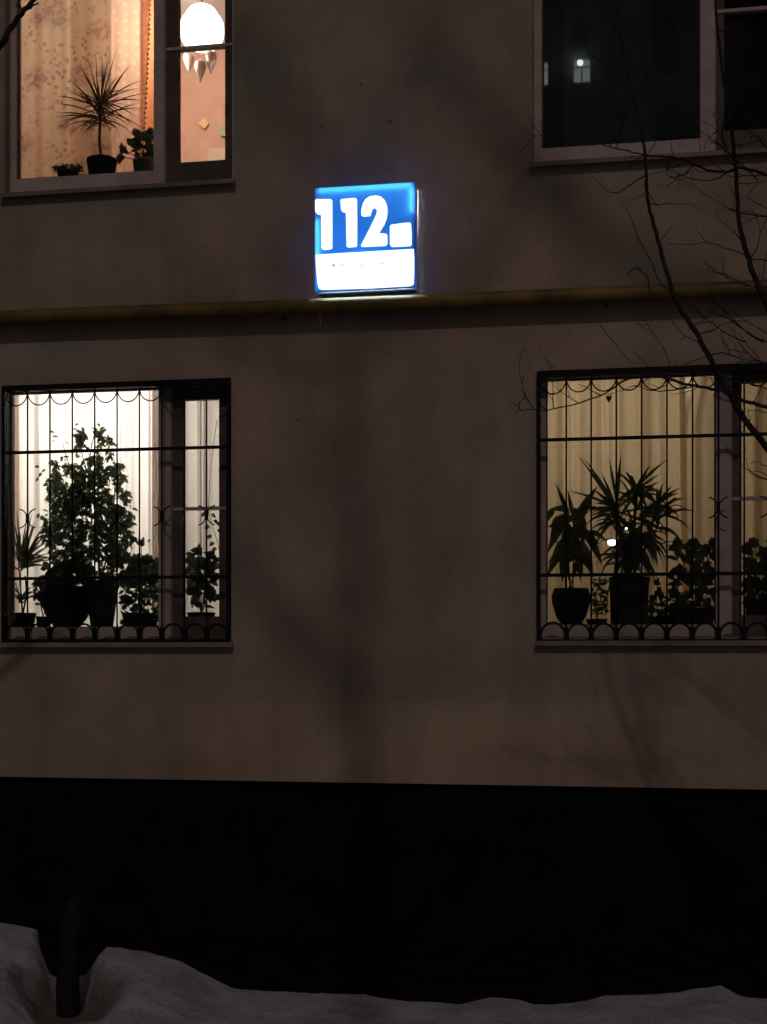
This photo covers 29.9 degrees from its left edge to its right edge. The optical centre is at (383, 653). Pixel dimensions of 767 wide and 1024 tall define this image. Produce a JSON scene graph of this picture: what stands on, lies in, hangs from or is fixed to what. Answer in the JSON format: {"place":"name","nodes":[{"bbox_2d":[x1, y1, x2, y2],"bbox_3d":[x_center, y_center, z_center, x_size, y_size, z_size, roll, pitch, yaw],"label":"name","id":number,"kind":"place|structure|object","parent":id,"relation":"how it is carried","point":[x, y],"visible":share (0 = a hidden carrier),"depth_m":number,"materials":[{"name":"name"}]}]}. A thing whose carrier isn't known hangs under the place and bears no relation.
{"place":"outdoors","nodes":[
{"label":"outdoors","id":0,"kind":"place"},
{"bbox_2d":[24,926,766,1004],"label":"ground","id":1,"kind":"structure","parent":0,"point":[440,971],"depth_m":7.59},
{"bbox_2d":[0,0,38,50],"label":"bare tree","id":2,"kind":"object","parent":1,"relation":"on","point":[9,29],"visible":1,"depth_m":6.35,"materials":[{"name":"brown plant"}]},
{"bbox_2d":[56,881,90,1017],"bbox_3d":[-1.421,1.368,6.544,0.152,0.669,0.111,0,0,39],"label":"tree stump","id":3,"kind":"object","parent":1,"relation":"on","point":[67,986],"visible":0.97,"depth_m":6.51,"materials":[{"name":"brown wood"}]},
{"bbox_2d":[0,0,766,953],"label":"apartment building","id":4,"kind":"structure","parent":1,"relation":"on","point":[384,714],"depth_m":8.28,"materials":[{"name":"paint"}]},
{"bbox_2d":[15,395,18,612],"bbox_3d":[-2.410,-0.650,9.287,0.110,2.200,0.040,0,0,11],"label":"side curtain","id":5,"kind":"object","parent":4,"relation":"hanging from","point":[16,479],"visible":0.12,"depth_m":9.29,"materials":[{"name":"beige fabric"}]},
{"bbox_2d":[15,509,52,626],"bbox_3d":[-2.177,-0.536,8.913,0.426,0.755,0.285,0,0,40],"label":"dracaena","id":6,"kind":"object","parent":4,"relation":"on","point":[21,558],"visible":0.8,"depth_m":8.93,"materials":[{"name":"green plant"}]},
{"bbox_2d":[30,580,48,626],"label":"potted plant","id":7,"kind":"object","parent":4,"relation":"on","point":[43,619],"visible":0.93,"depth_m":8.83,"materials":[{"name":"green plant"}]},
{"bbox_2d":[39,560,93,626],"bbox_3d":[-1.966,-0.373,8.934,0.329,0.428,0.329,0,0,-26],"label":"potted plant","id":8,"kind":"object","parent":4,"relation":"on","point":[61,604],"visible":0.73,"depth_m":8.82,"materials":[{"name":"black plant"}]},
{"bbox_2d":[22,0,111,178],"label":"floral curtain","id":9,"kind":"object","parent":4,"relation":"hanging from","point":[61,39],"visible":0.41,"depth_m":9.17,"materials":[{"name":"beige fabric"}]},
{"bbox_2d":[51,161,83,175],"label":"potted plant","id":10,"kind":"object","parent":4,"relation":"on","point":[62,170],"visible":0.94,"depth_m":8.84,"materials":[{"name":"green plant"}]},
{"bbox_2d":[19,391,151,626],"bbox_3d":[-1.912,-0.650,9.259,0.995,2.200,0.070,0,0,11],"label":"sheer curtain","id":11,"kind":"object","parent":4,"relation":"hanging from","point":[83,416],"visible":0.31,"depth_m":9.26,"materials":[{"name":"white fabric"}]},
{"bbox_2d":[35,423,157,625],"bbox_3d":[-1.780,-0.803,8.913,0.822,1.288,0.272,0,0,11],"label":"potted plant","id":12,"kind":"object","parent":4,"relation":"on","point":[105,591],"visible":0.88,"depth_m":8.86,"materials":[{"name":"green plant"}]},
{"bbox_2d":[54,50,150,173],"bbox_3d":[-1.736,-3.312,8.886,0.667,0.902,0.401,0,0,11],"label":"dragon tree","id":13,"kind":"object","parent":4,"relation":"on","point":[100,163],"visible":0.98,"depth_m":8.84,"materials":[{"name":"green plant"}]},
{"bbox_2d":[1,378,230,642],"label":"window grille","id":14,"kind":"object","parent":4,"relation":"attached to","point":[5,452],"depth_m":8.55,"materials":[{"name":"black metal"}]},
{"bbox_2d":[0,385,232,646],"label":"window","id":15,"kind":"structure","parent":4,"relation":"in","point":[172,410],"depth_m":8.58,"materials":[{"name":"paint"}]},
{"bbox_2d":[0,0,234,196],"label":"window","id":16,"kind":"structure","parent":4,"relation":"in","point":[169,171],"depth_m":8.60,"materials":[{"name":"paint"}]},
{"bbox_2d":[111,0,149,172],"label":"dotted curtain","id":17,"kind":"object","parent":4,"relation":"hanging from","point":[130,21],"visible":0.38,"depth_m":9.19,"materials":[{"name":"beige fabric"}]},
{"bbox_2d":[116,127,153,170],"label":"potted plant","id":18,"kind":"object","parent":4,"relation":"on","point":[145,162],"visible":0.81,"depth_m":8.77,"materials":[{"name":"green plant"}]},
{"bbox_2d":[118,539,157,625],"bbox_3d":[-1.478,-0.432,8.789,0.345,0.545,0.232,0,0,35],"label":"potted plant","id":19,"kind":"object","parent":4,"relation":"on","point":[146,615],"visible":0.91,"depth_m":8.77,"materials":[{"name":"green plant"}]},
{"bbox_2d":[142,0,150,143],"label":"bead string","id":20,"kind":"object","parent":4,"relation":"hanging from","point":[148,39],"visible":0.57,"depth_m":9.14,"materials":[{"name":"orange"}]},
{"bbox_2d":[144,0,153,151],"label":"orange curtain","id":21,"kind":"object","parent":4,"relation":"hanging from","point":[149,115],"visible":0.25,"depth_m":9.18,"materials":[{"name":"orange fabric"}]},
{"bbox_2d":[152,390,157,625],"bbox_3d":[-1.419,-0.650,9.047,0.073,2.200,0.021,0,0,11],"label":"side curtain","id":22,"kind":"object","parent":4,"relation":"hanging from","point":[154,515],"visible":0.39,"depth_m":9.05,"materials":[{"name":"beige fabric"}]},
{"bbox_2d":[155,390,218,616],"bbox_3d":[-1.021,-0.650,9.012,0.888,2.200,0.106,0,0,11],"label":"side curtain","id":23,"kind":"object","parent":4,"relation":"hanging from","point":[195,461],"visible":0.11,"depth_m":9.03,"materials":[{"name":"beige fabric"}]},
{"bbox_2d":[186,543,218,615],"bbox_3d":[-1.097,-0.416,8.700,0.270,0.514,0.170,0,0,11],"label":"potted plant","id":24,"kind":"object","parent":4,"relation":"on","point":[195,566],"visible":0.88,"depth_m":8.67,"materials":[{"name":"green plant"}]},
{"bbox_2d":[181,0,223,82],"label":"chandelier","id":25,"kind":"object","parent":4,"relation":"hanging from","point":[201,23],"visible":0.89,"depth_m":9.57,"materials":[{"name":"white glass"}]},
{"bbox_2d":[198,118,208,128],"bbox_3d":[-1.309,-3.863,10.480,0.077,0.083,0.020,0,0,11],"label":"wall ornament","id":26,"kind":"object","parent":4,"relation":"attached to","point":[203,123],"depth_m":10.47,"materials":[{"name":"brown"}]},
{"bbox_2d":[201,421,218,550],"bbox_3d":[-1.045,-1.018,8.722,0.159,0.796,0.014,0,0,11],"label":"trailing vine","id":27,"kind":"object","parent":4,"relation":"hanging from","point":[209,536],"visible":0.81,"depth_m":8.72,"materials":[{"name":"green plant"}]},
{"bbox_2d":[207,148,224,160],"bbox_3d":[-1.204,-3.629,10.460,0.154,0.092,0.020,0,0,11],"label":"paper sheet","id":28,"kind":"object","parent":4,"relation":"attached to","point":[216,153],"visible":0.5,"depth_m":10.45,"materials":[{"name":"beige paper"}]},
{"bbox_2d":[218,124,224,136],"bbox_3d":[-1.167,-3.802,10.453,0.077,0.089,0.020,0,0,11],"label":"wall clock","id":29,"kind":"object","parent":4,"relation":"attached to","point":[221,130],"depth_m":10.44,"materials":[{"name":"green"}]},
{"bbox_2d":[315,182,416,295],"bbox_3d":[-0.097,-2.362,8.219,0.575,0.591,0.142,0,0,11],"label":"house number sign","id":30,"kind":"object","parent":4,"relation":"attached to","point":[365,239],"visible":1,"depth_m":8.15,"materials":[{"name":"blue plastic"}]},
{"bbox_2d":[0,279,766,326],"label":"gas pipe","id":31,"kind":"object","parent":4,"relation":"attached to","point":[282,308],"visible":0.99,"depth_m":8.16,"materials":[{"name":"metal"}]},
{"bbox_2d":[548,483,606,623],"bbox_3d":[1.095,-0.575,8.303,0.318,0.826,0.224,0,0,42],"label":"potted plant","id":32,"kind":"object","parent":4,"relation":"on","point":[578,599],"visible":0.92,"depth_m":8.29,"materials":[{"name":"green plant"}]},
{"bbox_2d":[586,577,608,623],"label":"potted plant","id":33,"kind":"object","parent":4,"relation":"on","point":[604,605],"visible":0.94,"depth_m":8.23,"materials":[{"name":"green plant"}]},
{"bbox_2d":[548,377,687,623],"bbox_3d":[1.259,-0.650,8.655,1.143,2.200,0.131,0,0,11],"label":"tan curtain","id":34,"kind":"object","parent":4,"relation":"hanging from","point":[629,423],"visible":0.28,"depth_m":8.62,"materials":[{"name":"beige fabric"}]},
{"bbox_2d":[544,0,697,147],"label":"window pane","id":35,"kind":"structure","parent":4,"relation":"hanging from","point":[585,93],"depth_m":8.56,"materials":[{"name":"black glass"}]},
{"bbox_2d":[570,455,693,623],"bbox_3d":[1.431,-0.667,8.309,0.744,1.011,0.233,0,0,11],"label":"yucca plant","id":36,"kind":"object","parent":4,"relation":"on","point":[629,587],"visible":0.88,"depth_m":8.28,"materials":[{"name":"green plant"}]},
{"bbox_2d":[529,0,766,166],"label":"window","id":37,"kind":"structure","parent":4,"relation":"in","point":[709,70],"depth_m":8.01,"materials":[{"name":"paint"}]},
{"bbox_2d":[535,371,766,645],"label":"window","id":38,"kind":"structure","parent":4,"relation":"in","point":[730,470],"depth_m":8.00,"materials":[{"name":"paint"}]},
{"bbox_2d":[537,364,766,640],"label":"window grille","id":39,"kind":"object","parent":4,"relation":"attached to","point":[616,373],"depth_m":7.99,"materials":[{"name":"black metal"}]},
{"bbox_2d":[645,578,689,623],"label":"potted plant","id":40,"kind":"object","parent":4,"relation":"on","point":[660,617],"visible":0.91,"depth_m":8.14,"materials":[{"name":"green plant"}]},
{"bbox_2d":[664,536,713,623],"bbox_3d":[1.769,-0.414,8.187,0.325,0.515,0.243,0,0,40],"label":"potted plant","id":41,"kind":"object","parent":4,"relation":"on","point":[704,612],"visible":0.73,"depth_m":8.16,"materials":[{"name":"green plant"}]},
{"bbox_2d":[688,376,766,623],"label":"tan curtain","id":42,"kind":"object","parent":4,"relation":"hanging from","point":[703,473],"visible":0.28,"depth_m":8.49,"materials":[{"name":"beige fabric"}]},
{"bbox_2d":[742,537,766,614],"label":"potted plant","id":43,"kind":"object","parent":4,"relation":"on","point":[754,605],"visible":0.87,"depth_m":8.09,"materials":[{"name":"green plant"}]},
{"bbox_2d":[0,923,766,1023],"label":"snow","id":44,"kind":"structure","parent":1,"relation":"on","point":[118,985],"depth_m":6.49,"materials":[{"name":"white snow"}]},
{"bbox_2d":[509,0,766,480],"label":"bare tree","id":45,"kind":"object","parent":1,"relation":"on","point":[751,428],"visible":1,"depth_m":5.93,"materials":[{"name":"brown plant"}]}
]}

